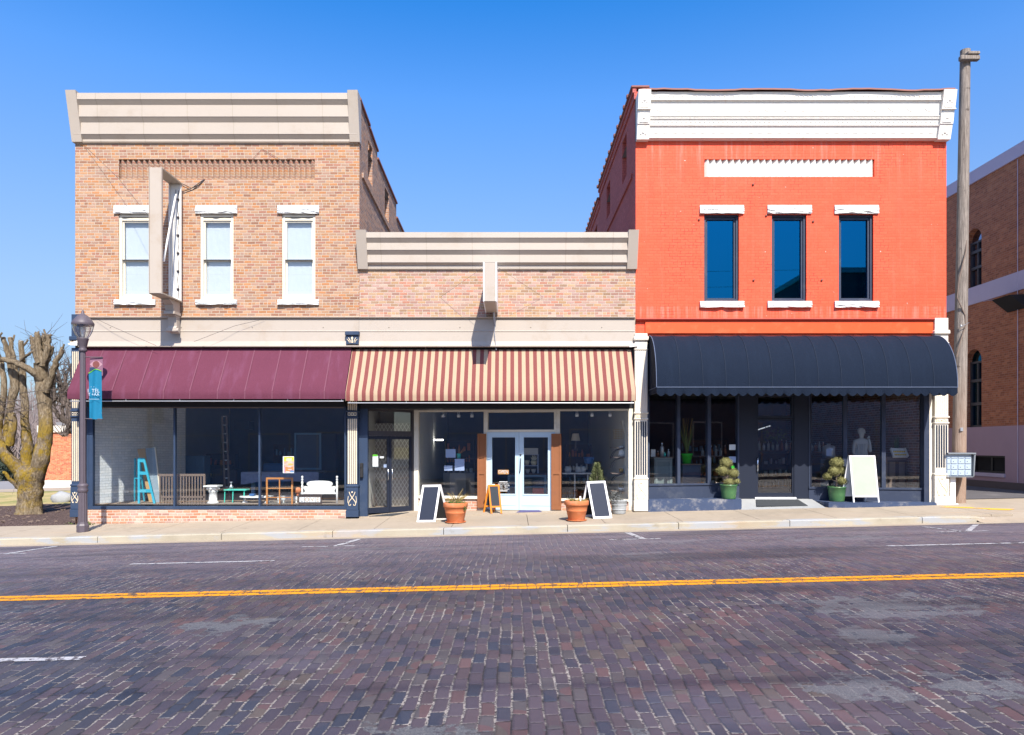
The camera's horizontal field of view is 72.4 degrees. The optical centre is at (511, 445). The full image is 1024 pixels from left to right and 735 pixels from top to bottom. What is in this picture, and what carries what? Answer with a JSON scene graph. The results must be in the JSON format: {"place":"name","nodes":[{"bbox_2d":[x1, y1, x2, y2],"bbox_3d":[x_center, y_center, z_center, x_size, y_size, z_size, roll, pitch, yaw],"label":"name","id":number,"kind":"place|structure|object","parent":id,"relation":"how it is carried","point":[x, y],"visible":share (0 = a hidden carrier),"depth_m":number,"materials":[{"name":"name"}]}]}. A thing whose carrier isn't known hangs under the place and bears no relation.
{"place":"outdoors","nodes":[
{"label":"outdoors","id":0,"kind":"place"},
{"bbox_2d":[0,491,69,505],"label":"lawn","id":1,"kind":"structure","parent":0,"point":[8,498],"depth_m":30.95,"materials":[{"name":"yellow plant"}]},
{"bbox_2d":[48,342,70,436],"bbox_3d":[-20.127,-1.452,31.715,2.907,6.889,2.444,0,0,0],"label":"bare tree","id":2,"kind":"object","parent":1,"relation":"on","point":[61,396],"visible":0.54,"depth_m":31.66,"materials":[{"name":"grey plant"}]},
{"bbox_2d":[50,491,69,502],"bbox_3d":[-17.865,2.092,27.828,0.833,0.594,0.596,0,0,0],"label":"boulder","id":3,"kind":"object","parent":1,"relation":"on","point":[60,496],"visible":0.63,"depth_m":27.61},
{"bbox_2d":[0,488,69,491],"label":"lot pavement","id":4,"kind":"structure","parent":0,"point":[45,489],"depth_m":38.38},
{"bbox_2d":[0,480,69,488],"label":"side street","id":5,"kind":"structure","parent":0,"point":[6,484],"depth_m":45.69,"materials":[{"name":"asphalt"}]},
{"bbox_2d":[0,459,19,480],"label":"evergreen bush","id":6,"kind":"object","parent":5,"relation":"on","point":[3,466],"visible":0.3,"depth_m":54.22,"materials":[{"name":"green plant"}]},
{"bbox_2d":[0,504,74,525],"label":"mulch bed","id":7,"kind":"object","parent":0,"point":[62,517],"visible":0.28,"depth_m":20.43,"materials":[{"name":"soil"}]},
{"bbox_2d":[0,315,69,514],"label":"pollarded tree","id":8,"kind":"object","parent":7,"relation":"on","point":[28,469],"visible":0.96,"depth_m":21.80,"materials":[{"name":"brown plant"}]},
{"bbox_2d":[185,456,209,493],"bbox_3d":[-10.565,0.962,23.543,0.631,1.262,0.515,0,0,0],"label":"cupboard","id":9,"kind":"object","parent":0,"point":[197,464],"visible":0.61,"depth_m":23.30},
{"bbox_2d":[205,453,238,484],"bbox_3d":[-10.425,0.934,25.175,1.048,1.319,0.350,0,0,0],"label":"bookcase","id":10,"kind":"object","parent":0,"point":[216,460],"visible":0.35,"depth_m":25.32,"materials":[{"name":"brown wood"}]},
{"bbox_2d":[212,469,241,492],"bbox_3d":[-9.771,1.196,24.043,0.844,0.795,0.515,0,0,0],"label":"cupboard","id":11,"kind":"object","parent":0,"point":[235,477],"visible":0.6,"depth_m":23.80,"materials":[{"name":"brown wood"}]},
{"bbox_2d":[256,463,290,493],"bbox_3d":[-8.090,1.093,23.600,1.100,1.000,0.800,0,0,0],"label":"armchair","id":12,"kind":"object","parent":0,"point":[274,467],"visible":0.34,"depth_m":23.41,"materials":[{"name":"blue fabric"}]},
{"bbox_2d":[273,445,302,491],"bbox_3d":[-7.853,0.773,24.575,0.944,1.640,0.350,0,0,0],"label":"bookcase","id":13,"kind":"object","parent":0,"point":[280,452],"visible":0.4,"depth_m":24.56,"materials":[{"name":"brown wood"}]},
{"bbox_2d":[312,433,339,491],"bbox_3d":[-6.528,0.577,24.543,0.862,2.032,0.515,0,0,0],"label":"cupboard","id":14,"kind":"object","parent":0,"point":[331,454],"visible":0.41,"depth_m":24.30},
{"bbox_2d":[73,504,636,524],"bbox_3d":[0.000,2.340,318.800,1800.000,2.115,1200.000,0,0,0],"label":"ground","id":15,"kind":"structure","parent":0,"point":[274,504],"depth_m":30.84,"materials":[{"name":"grey concrete"}]},
{"bbox_2d":[0,378,68,458],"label":"wood","id":16,"kind":"object","parent":15,"relation":"on","point":[16,448],"visible":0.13,"depth_m":78.46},
{"bbox_2d":[37,422,70,487],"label":"brick building","id":17,"kind":"structure","parent":15,"relation":"on","point":[58,473],"depth_m":40.80,"materials":[{"name":"brick"}]},
{"bbox_2d":[65,90,425,524],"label":"brick building","id":18,"kind":"structure","parent":15,"relation":"on","point":[269,239],"depth_m":18.80,"materials":[{"name":"brick"}]},
{"bbox_2d":[113,205,155,304],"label":"window","id":19,"kind":"structure","parent":18,"relation":"in","point":[133,220],"depth_m":18.97,"materials":[{"name":"glass"}]},
{"bbox_2d":[137,448,151,501],"bbox_3d":[-10.473,0.830,20.016,0.547,1.526,0.114,0,0,20],"label":"cardboard sheet","id":20,"kind":"object","parent":18,"relation":"on","point":[141,453],"visible":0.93,"depth_m":20.00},
{"bbox_2d":[134,458,155,503],"bbox_3d":[-10.409,0.965,19.712,0.394,1.275,1.308,0,0,-41],"label":"stepladder","id":21,"kind":"object","parent":18,"relation":"on","point":[142,473],"visible":1,"depth_m":19.43,"materials":[{"name":"blue paint"}]},
{"bbox_2d":[145,447,161,501],"bbox_3d":[-10.174,0.815,19.902,0.661,1.556,0.209,0,0,37],"label":"leaning board","id":22,"kind":"object","parent":18,"relation":"on","point":[152,462],"visible":0.82,"depth_m":19.90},
{"bbox_2d":[149,167,204,333],"bbox_3d":[-8.689,-5.080,18.186,0.882,4.179,1.251,0,0,0],"label":"empty sign frame","id":23,"kind":"object","parent":18,"relation":"attached to","point":[172,301],"visible":1,"depth_m":18.21,"materials":[{"name":"beige metal"}]},
{"bbox_2d":[158,474,205,505],"bbox_3d":[-9.114,1.220,19.325,1.295,0.897,0.050,0,0,0],"label":"crib side","id":24,"kind":"object","parent":18,"relation":"on","point":[189,496],"visible":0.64,"depth_m":19.31,"materials":[{"name":"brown wood"}]},
{"bbox_2d":[67,348,351,401],"bbox_3d":[-7.883,-1.890,18.409,7.164,1.497,0.745,0,0,0],"label":"awning","id":25,"kind":"object","parent":18,"relation":"attached to","point":[226,373],"visible":0.98,"depth_m":18.34,"materials":[{"name":"fabric"}]},
{"bbox_2d":[203,485,222,503],"bbox_3d":[-8.284,1.341,19.400,0.380,0.504,0.380,0,0,0],"label":"pedestal","id":26,"kind":"object","parent":18,"relation":"on","point":[212,490],"visible":1,"depth_m":19.30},
{"bbox_2d":[195,205,236,304],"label":"window","id":27,"kind":"structure","parent":18,"relation":"in","point":[216,229],"depth_m":18.97,"materials":[{"name":"glass"}]},
{"bbox_2d":[87,407,346,508],"bbox_3d":[-7.955,0.324,18.900,6.985,2.759,0.120,0,0,0],"label":"shop window","id":28,"kind":"structure","parent":18,"relation":"in","point":[90,422],"depth_m":18.84,"materials":[{"name":"black glass"}]},
{"bbox_2d":[221,416,230,495],"bbox_3d":[-9.195,0.313,22.502,0.197,2.577,0.816,0,0,-29],"label":"tall ladder","id":29,"kind":"object","parent":18,"relation":"on","point":[223,453],"visible":0.98,"depth_m":22.50,"materials":[{"name":"brown wood"}]},
{"bbox_2d":[224,489,249,501],"bbox_3d":[-7.804,1.409,19.850,0.635,0.369,0.300,0,0,0],"label":"table","id":30,"kind":"object","parent":18,"relation":"on","point":[233,490],"visible":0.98,"depth_m":19.70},
{"bbox_2d":[234,421,253,429],"bbox_3d":[-9.780,-0.751,25.550,0.547,0.320,0.500,0,0,0],"label":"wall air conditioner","id":31,"kind":"object","parent":18,"relation":"attached to","point":[243,425],"depth_m":25.30,"materials":[{"name":"black"}]},
{"bbox_2d":[239,495,273,502],"bbox_3d":[-7.206,1.503,19.750,0.940,0.180,0.600,0,0,0],"label":"coffee table","id":32,"kind":"object","parent":18,"relation":"on","point":[248,496],"visible":0.73,"depth_m":19.62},
{"bbox_2d":[266,477,292,505],"bbox_3d":[-6.381,1.276,19.220,0.737,0.817,0.040,0,0,0],"label":"old window sash","id":33,"kind":"object","parent":18,"relation":"attached to","point":[279,488],"visible":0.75,"depth_m":19.20,"materials":[{"name":"brown wood"}]},
{"bbox_2d":[241,471,326,492],"bbox_3d":[-6.995,1.267,21.580,2.341,0.956,1.039,0,0,0],"label":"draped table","id":34,"kind":"object","parent":18,"relation":"in","point":[251,477],"visible":0.72,"depth_m":21.09,"materials":[{"name":"fabric"}]},
{"bbox_2d":[277,496,297,505],"bbox_3d":[-6.314,1.574,19.800,0.550,0.303,0.300,0,0,0],"label":"side table","id":35,"kind":"object","parent":18,"relation":"on","point":[295,498],"visible":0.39,"depth_m":19.67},
{"bbox_2d":[283,456,293,472],"bbox_3d":[-6.036,0.508,18.899,0.301,0.455,0.010,0,0,0],"label":"poster","id":36,"kind":"object","parent":18,"relation":"attached to","point":[288,464],"visible":1,"depth_m":18.90,"materials":[{"name":"paper"}]},
{"bbox_2d":[277,205,318,304],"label":"window","id":37,"kind":"structure","parent":18,"relation":"in","point":[298,231],"depth_m":18.97,"materials":[{"name":"glass"}]},
{"bbox_2d":[294,433,321,469],"bbox_3d":[-6.594,0.173,22.625,0.865,1.190,0.050,0,0,0],"label":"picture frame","id":38,"kind":"object","parent":18,"relation":"on","point":[307,451],"visible":1,"depth_m":22.62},
{"bbox_2d":[298,494,321,505],"bbox_3d":[-5.527,1.505,19.185,0.637,0.362,0.050,0,0,0],"label":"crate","id":39,"kind":"object","parent":18,"relation":"on","point":[309,499],"visible":0.92,"depth_m":19.17,"materials":[{"name":"white wood"}]},
{"bbox_2d":[301,476,337,503],"bbox_3d":[-5.322,1.209,19.365,1.035,0.767,0.072,0,0,0],"label":"headboard","id":40,"kind":"object","parent":18,"relation":"on","point":[319,487],"visible":0.98,"depth_m":19.35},
{"bbox_2d":[0,515,983,544],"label":"kerb","id":41,"kind":"structure","parent":15,"relation":"on","point":[480,530],"depth_m":16.38,"materials":[{"name":"concrete"}]},
{"bbox_2d":[355,230,638,517],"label":"brick shop","id":42,"kind":"structure","parent":15,"relation":"on","point":[583,284],"depth_m":18.80,"materials":[{"name":"brick"}]},
{"bbox_2d":[373,454,377,466],"bbox_3d":[-3.745,0.401,19.191,0.162,0.333,0.008,0,0,-32],"label":"taped notice","id":43,"kind":"object","parent":42,"relation":"attached to","point":[375,460],"visible":1,"depth_m":19.19,"materials":[{"name":"paper"}]},
{"bbox_2d":[369,436,388,512],"bbox_3d":[-3.669,0.784,19.170,0.664,2.108,0.132,0,0,-32],"label":"glazed door","id":44,"kind":"structure","parent":42,"relation":"in","point":[376,509],"depth_m":19.32,"materials":[{"name":"black metal"}]},
{"bbox_2d":[375,423,409,505],"bbox_3d":[-3.551,0.549,20.715,1.041,2.433,0.030,0,0,0],"label":"lattice screen","id":45,"kind":"object","parent":42,"relation":"on","point":[400,468],"visible":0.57,"depth_m":20.70,"materials":[{"name":"metal"}]},
{"bbox_2d":[389,436,411,511],"bbox_3d":[-3.101,0.784,19.523,0.657,2.108,0.132,0,0,-32],"label":"glazed door","id":46,"kind":"structure","parent":42,"relation":"in","point":[397,508],"depth_m":19.51,"materials":[{"name":"black metal"}]},
{"bbox_2d":[414,410,485,510],"bbox_3d":[-1.730,0.411,19.609,2.062,2.826,0.180,0,0,8],"label":"shop window","id":47,"kind":"structure","parent":42,"relation":"in","point":[417,495],"depth_m":19.69,"materials":[{"name":"white wood"}]},
{"bbox_2d":[446,449,455,457],"bbox_3d":[-1.721,0.208,19.640,0.284,0.240,0.004,0,0,8],"label":"taped notice","id":48,"kind":"object","parent":42,"relation":"attached to","point":[450,453],"visible":1,"depth_m":19.64,"materials":[{"name":"blue paper"}]},
{"bbox_2d":[455,459,463,470],"bbox_3d":[-1.469,0.529,19.603,0.277,0.328,0.004,0,0,8],"label":"taped notice","id":49,"kind":"object","parent":42,"relation":"attached to","point":[459,464],"visible":1,"depth_m":19.60,"materials":[{"name":"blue paper"}]},
{"bbox_2d":[445,440,474,495],"bbox_3d":[-1.758,0.782,23.575,0.981,1.956,0.350,0,0,0],"label":"bookcase","id":50,"kind":"object","parent":42,"relation":"on","point":[468,446],"visible":0.38,"depth_m":23.72,"materials":[{"name":"brown wood"}]},
{"bbox_2d":[346,350,635,402],"bbox_3d":[-0.546,-1.837,18.404,7.482,1.486,0.753,0,0,0],"label":"awning","id":51,"kind":"object","parent":42,"relation":"attached to","point":[490,375],"visible":1,"depth_m":18.32,"materials":[{"name":"fabric"}]},
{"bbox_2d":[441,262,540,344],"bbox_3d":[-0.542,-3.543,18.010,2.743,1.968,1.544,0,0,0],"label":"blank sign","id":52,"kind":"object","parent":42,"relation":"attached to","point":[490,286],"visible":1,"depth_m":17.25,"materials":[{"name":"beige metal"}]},
{"bbox_2d":[487,432,518,509],"bbox_3d":[-0.249,0.693,19.386,0.892,2.147,0.072,0,0,8],"label":"door","id":53,"kind":"structure","parent":42,"relation":"in","point":[508,501],"depth_m":19.34,"materials":[{"name":"white wood"}]},
{"bbox_2d":[507,448,546,493],"bbox_3d":[0.454,0.914,21.320,1.196,1.693,0.500,0,0,0],"label":"hutch","id":54,"kind":"object","parent":42,"relation":"on","point":[532,476],"visible":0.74,"depth_m":21.20,"materials":[{"name":"brown wood"}]},
{"bbox_2d":[519,432,554,509],"bbox_3d":[0.683,0.693,19.217,0.995,2.147,0.137,0,0,8],"label":"door","id":55,"kind":"structure","parent":42,"relation":"in","point":[526,501],"depth_m":19.24,"materials":[{"name":"white wood"}]},
{"bbox_2d":[532,488,543,493],"bbox_3d":[0.784,1.517,21.175,0.327,0.485,0.350,0,0,0],"label":"patterned box","id":56,"kind":"object","parent":42,"relation":"on","point":[537,490],"visible":0.32,"depth_m":21.00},
{"bbox_2d":[571,434,579,450],"bbox_3d":[1.944,-0.117,21.400,0.280,0.520,0.273,0,0,0],"label":"lamp","id":57,"kind":"object","parent":42,"relation":"in","point":[575,437],"visible":1,"depth_m":21.32,"materials":[{"name":"grey wood"}]},
{"bbox_2d":[561,472,590,497],"bbox_3d":[1.950,1.286,21.350,0.868,0.948,0.700,0,0,0],"label":"display table","id":58,"kind":"object","parent":42,"relation":"on","point":[574,473],"visible":0.59,"depth_m":21.18,"materials":[{"name":"paint"}]},
{"bbox_2d":[566,445,590,497],"bbox_3d":[2.260,0.857,23.775,0.837,1.806,0.350,0,0,0],"label":"bookcase","id":59,"kind":"object","parent":42,"relation":"on","point":[574,459],"visible":0.74,"depth_m":23.92,"materials":[{"name":"brown wood"}]},
{"bbox_2d":[583,457,593,463],"bbox_3d":[2.306,0.432,21.000,0.340,0.200,0.331,0,0,0],"label":"bucket","id":60,"kind":"object","parent":42,"relation":"hanging from","point":[588,460],"visible":1,"depth_m":20.88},
{"bbox_2d":[556,409,632,509],"bbox_3d":[2.239,0.364,19.028,2.070,2.733,0.180,0,0,8],"label":"shop window","id":61,"kind":"structure","parent":42,"relation":"in","point":[630,411],"depth_m":18.83,"materials":[{"name":"white wood"}]},
{"bbox_2d":[582,85,956,511],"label":"red building","id":62,"kind":"structure","parent":15,"relation":"on","point":[777,212],"depth_m":18.80,"materials":[{"name":"brick"}]},
{"bbox_2d":[651,456,673,483],"bbox_3d":[4.281,0.872,20.050,0.568,1.132,0.560,0,0,0],"label":"counter","id":63,"kind":"object","parent":62,"relation":"on","point":[661,469],"visible":0.62,"depth_m":19.80,"materials":[{"name":"grey wood"}]},
{"bbox_2d":[680,463,701,482],"bbox_3d":[5.121,0.976,20.200,0.566,0.923,0.560,0,0,0],"label":"counter","id":64,"kind":"object","parent":62,"relation":"on","point":[690,473],"visible":0.53,"depth_m":19.95,"materials":[{"name":"blue stone"}]},
{"bbox_2d":[680,418,693,463],"bbox_3d":[5.016,-0.142,20.100,0.480,1.301,0.325,0,0,0],"label":"potted plant","id":65,"kind":"object","parent":64,"relation":"on","point":[686,457],"visible":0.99,"depth_m":20.04,"materials":[{"name":"green plant"}]},
{"bbox_2d":[647,394,739,485],"bbox_3d":[4.965,-0.168,19.165,2.694,2.482,0.170,0,0,-12],"label":"shop window","id":66,"kind":"structure","parent":62,"relation":"in","point":[677,398],"depth_m":19.20,"materials":[{"name":"blue glass"}]},
{"bbox_2d":[680,440,726,482],"bbox_3d":[6.327,0.621,23.475,1.653,1.633,0.350,0,0,0],"label":"bookcase","id":67,"kind":"object","parent":62,"relation":"on","point":[696,447],"visible":0.32,"depth_m":23.62,"materials":[{"name":"brown wood"}]},
{"bbox_2d":[700,205,744,307],"bbox_3d":[5.629,-5.081,18.997,1.182,2.752,0.605,0,0,0],"label":"window","id":68,"kind":"structure","parent":62,"relation":"in","point":[720,231],"depth_m":18.95,"materials":[{"name":"blue glass"}]},
{"bbox_2d":[716,457,740,498],"bbox_3d":[5.832,0.856,18.877,0.707,1.130,0.470,0,0,0],"label":"topiary","id":69,"kind":"object","parent":62,"relation":"on","point":[728,487],"visible":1,"depth_m":18.78,"materials":[{"name":"plant"}]},
{"bbox_2d":[759,453,788,487],"bbox_3d":[9.011,0.850,23.975,0.952,1.177,0.350,0,0,0],"label":"bookcase","id":70,"kind":"object","parent":62,"relation":"on","point":[773,470],"visible":0.99,"depth_m":24.04,"materials":[{"name":"brown wood"}]},
{"bbox_2d":[762,426,786,444],"bbox_3d":[8.089,-0.955,21.701,0.818,1.889,0.508,0,0,0],"label":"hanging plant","id":71,"kind":"object","parent":62,"relation":"hanging from","point":[773,434],"visible":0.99,"depth_m":21.67,"materials":[{"name":"black plant"}]},
{"bbox_2d":[758,450,790,491],"bbox_3d":[8.211,0.789,21.925,1.125,1.297,0.350,0,0,0],"label":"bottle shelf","id":72,"kind":"object","parent":62,"relation":"on","point":[789,465],"visible":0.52,"depth_m":22.00,"materials":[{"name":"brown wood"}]},
{"bbox_2d":[755,418,795,498],"bbox_3d":[7.304,0.356,19.448,1.141,2.241,0.184,0,0,0],"label":"door","id":73,"kind":"structure","parent":62,"relation":"in","point":[758,495],"depth_m":19.45,"materials":[{"name":"black metal"}]},
{"bbox_2d":[756,499,807,505],"bbox_3d":[7.263,1.545,19.060,1.382,0.145,0.520,0,0,0],"label":"door mat","id":74,"kind":"object","parent":62,"relation":"on","point":[778,502],"depth_m":19.05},
{"bbox_2d":[767,205,812,307],"bbox_3d":[7.445,-5.081,19.000,1.182,2.752,0.601,0,0,0],"label":"window","id":75,"kind":"structure","parent":62,"relation":"in","point":[788,231],"depth_m":18.95,"materials":[{"name":"glass"}]},
{"bbox_2d":[648,335,957,395],"bbox_3d":[7.482,-2.108,18.276,7.654,1.688,1.088,0,0,0],"label":"barrel awning","id":76,"kind":"object","parent":62,"relation":"attached to","point":[826,365],"visible":1,"depth_m":17.83,"materials":[{"name":"black fabric"}]},
{"bbox_2d":[812,458,841,486],"bbox_3d":[9.122,0.894,20.125,0.750,1.088,0.550,0,0,0],"label":"stand","id":77,"kind":"object","parent":62,"relation":"on","point":[821,467],"visible":0.32,"depth_m":19.85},
{"bbox_2d":[823,457,848,501],"bbox_3d":[8.809,0.894,19.021,0.743,1.213,0.478,0,0,0],"label":"topiary","id":78,"kind":"object","parent":62,"relation":"on","point":[836,493],"visible":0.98,"depth_m":18.92,"materials":[{"name":"plant"}]},
{"bbox_2d":[834,205,879,307],"bbox_3d":[9.243,-5.081,18.998,1.182,2.752,0.604,0,0,0],"label":"window","id":79,"kind":"structure","parent":62,"relation":"in","point":[855,231],"depth_m":18.95,"materials":[{"name":"glass"}]},
{"bbox_2d":[842,455,879,501],"bbox_3d":[9.332,0.881,18.800,0.856,1.245,0.430,0,0,0],"label":"sandwich board","id":80,"kind":"object","parent":62,"relation":"on","point":[860,475],"visible":1,"depth_m":18.71,"materials":[{"name":"wood"}]},
{"bbox_2d":[852,428,871,454],"bbox_3d":[10.134,0.456,20.300,0.600,1.964,0.600,0,0,0],"label":"mannequin","id":81,"kind":"object","parent":62,"relation":"on","point":[860,445],"visible":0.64,"depth_m":20.23,"materials":[{"name":"paint"}]},
{"bbox_2d":[809,394,922,489],"bbox_3d":[9.688,-0.111,19.206,2.943,2.595,0.170,0,0,10],"label":"shop window","id":82,"kind":"structure","parent":62,"relation":"in","point":[844,398],"depth_m":19.10,"materials":[{"name":"blue glass"}]},
{"bbox_2d":[877,456,906,487],"bbox_3d":[10.936,0.873,20.142,0.590,1.130,0.515,0,0,0],"label":"display cabinet","id":83,"kind":"object","parent":62,"relation":"on","point":[896,472],"visible":0.52,"depth_m":19.90,"materials":[{"name":"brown wood"}]},
{"bbox_2d":[890,448,908,457],"bbox_3d":[10.981,0.194,19.861,0.428,0.286,0.247,0,0,0],"label":"tray","id":84,"kind":"object","parent":83,"relation":"on","point":[899,452],"visible":1,"depth_m":19.85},
{"bbox_2d":[946,140,1023,499],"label":"alley building","id":85,"kind":"structure","parent":15,"relation":"on","point":[995,402],"depth_m":23.84,"materials":[{"name":"brown brick"}]},
{"bbox_2d":[970,230,981,287],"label":"arched window","id":86,"kind":"structure","parent":85,"relation":"in","point":[976,245],"depth_m":25.04,"materials":[{"name":"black glass"}]},
{"bbox_2d":[970,350,981,426],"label":"arched window","id":87,"kind":"structure","parent":85,"relation":"in","point":[976,364],"depth_m":25.04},
{"bbox_2d":[975,455,1004,473],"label":"basement window","id":88,"kind":"structure","parent":85,"relation":"in","point":[988,464],"depth_m":24.29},
{"bbox_2d":[992,294,1023,312],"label":"awning","id":89,"kind":"object","parent":85,"relation":"attached to","point":[1010,303],"visible":1,"depth_m":22.59,"materials":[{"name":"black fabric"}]},
{"bbox_2d":[443,472,473,495],"bbox_3d":[-1.700,1.310,22.400,1.000,0.900,0.866,0,0,0],"label":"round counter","id":90,"kind":"object","parent":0,"point":[455,483],"visible":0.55,"depth_m":21.99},
{"bbox_2d":[0,504,1012,537],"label":"sidewalk","id":91,"kind":"structure","parent":0,"point":[357,523],"depth_m":17.52,"materials":[{"name":"concrete"}]},
{"bbox_2d":[71,310,94,532],"bbox_3d":[-10.606,-0.629,17.300,0.504,5.504,0.504,0,0,0],"label":"street lamp","id":92,"kind":"object","parent":91,"relation":"on","point":[82,320],"visible":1,"depth_m":17.24,"materials":[{"name":"brown metal"}]},
{"bbox_2d":[85,357,102,419],"bbox_3d":[-10.369,-1.428,17.302,0.476,1.564,0.107,0,0,0],"label":"banner","id":93,"kind":"object","parent":92,"relation":"hanging from","point":[95,387],"visible":1,"depth_m":17.32,"materials":[{"name":"blue fabric"}]},
{"bbox_2d":[417,485,446,521],"bbox_3d":[-2.020,1.456,17.841,0.480,0.936,0.831,0,0,32],"label":"sandwich board","id":94,"kind":"object","parent":91,"relation":"on","point":[431,507],"visible":0.88,"depth_m":17.72,"materials":[{"name":"white wood"}]},
{"bbox_2d":[443,489,469,522],"bbox_3d":[-1.390,1.483,17.361,0.612,0.830,0.652,0,0,-35],"label":"planter","id":95,"kind":"object","parent":91,"relation":"on","point":[455,511],"visible":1,"depth_m":17.18,"materials":[{"name":"ceramic"}]},
{"bbox_2d":[483,484,501,513],"bbox_3d":[-0.525,1.426,18.940,0.531,0.789,0.350,0,0,0],"label":"sandwich board","id":96,"kind":"object","parent":91,"relation":"on","point":[493,499],"visible":1,"depth_m":18.87,"materials":[{"name":"wood"}]},
{"bbox_2d":[564,496,588,520],"bbox_3d":[1.586,1.534,17.200,0.596,0.597,0.596,0,0,45],"label":"planter","id":97,"kind":"object","parent":91,"relation":"on","point":[576,510],"visible":1,"depth_m":16.99,"materials":[{"name":"ceramic"}]},
{"bbox_2d":[589,462,603,480],"bbox_3d":[2.222,1.098,18.354,0.545,1.390,0.596,0,0,0],"label":"topiary","id":98,"kind":"object","parent":91,"relation":"on","point":[597,471],"visible":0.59,"depth_m":18.30,"materials":[{"name":"plant"}]},
{"bbox_2d":[583,481,611,518],"bbox_3d":[2.128,1.355,17.744,0.489,0.936,0.795,0,0,-31],"label":"sandwich board","id":99,"kind":"object","parent":91,"relation":"on","point":[596,495],"visible":0.9,"depth_m":17.62,"materials":[{"name":"white wood"}]},
{"bbox_2d":[607,491,626,513],"bbox_3d":[2.758,1.469,18.390,0.569,0.617,0.448,0,0,-24],"label":"planter","id":100,"kind":"object","parent":91,"relation":"on","point":[618,504],"visible":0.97,"depth_m":18.27,"materials":[{"name":"ceramic"}]},
{"bbox_2d":[0,523,1023,734],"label":"road","id":101,"kind":"structure","parent":0,"point":[915,657],"depth_m":7.15,"materials":[{"name":"brick"}]},
{"bbox_2d":[9,524,978,553],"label":"parking marks","id":102,"kind":"object","parent":101,"relation":"on","point":[972,527],"visible":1,"depth_m":14.89},
{"bbox_2d":[0,572,1023,600],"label":"yellow centre line","id":103,"kind":"object","parent":101,"relation":"on","point":[496,586],"visible":1,"depth_m":9.62,"materials":[{"name":"paint"}]},
{"bbox_2d":[0,522,1023,546],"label":"gutter","id":104,"kind":"object","parent":101,"relation":"on","point":[498,534],"visible":1,"depth_m":16.19,"materials":[{"name":"concrete"}]},
{"bbox_2d":[0,542,1023,661],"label":"white lane dashes","id":105,"kind":"object","parent":101,"relation":"on","point":[41,658],"visible":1,"depth_m":6.82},
{"bbox_2d":[0,0,1023,413],"label":"sky","id":106,"kind":"structure","parent":0,"point":[484,115],"materials":[{"name":"blue"}]},
{"bbox_2d":[822,444,834,457],"bbox_3d":[9.097,0.143,20.095,0.340,0.410,0.345,0,0,0],"label":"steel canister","id":107,"kind":"object","parent":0,"point":[828,450],"visible":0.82,"depth_m":19.95,"materials":[{"name":"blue metal"}]},
{"bbox_2d":[958,498,1023,522],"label":"driveway","id":108,"kind":"structure","parent":0,"point":[1016,505],"depth_m":18.05,"materials":[{"name":"concrete"}]},
{"bbox_2d":[946,453,975,503],"bbox_3d":[11.957,0.884,18.825,0.746,1.408,0.470,0,0,0],"label":"cluster mailbox","id":109,"kind":"object","parent":108,"relation":"on","point":[960,464],"visible":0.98,"depth_m":18.66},
{"bbox_2d":[952,48,979,502],"bbox_3d":[12.411,-4.587,19.184,0.631,12.582,0.479,0,0,0],"label":"utility pole","id":110,"kind":"object","parent":108,"relation":"on","point":[967,57],"visible":0.87,"depth_m":19.12,"materials":[{"name":"brown wood"}]},
{"bbox_2d":[945,506,1012,509],"bbox_3d":[11.821,1.584,17.807,1.621,0.020,0.326,0,0,31],"label":"yellow pavement mark","id":111,"kind":"object","parent":108,"relation":"on","point":[981,508],"visible":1,"depth_m":17.70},
{"bbox_2d":[966,486,1023,498],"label":"alley","id":112,"kind":"structure","parent":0,"point":[973,492],"depth_m":21.79,"materials":[{"name":"asphalt"}]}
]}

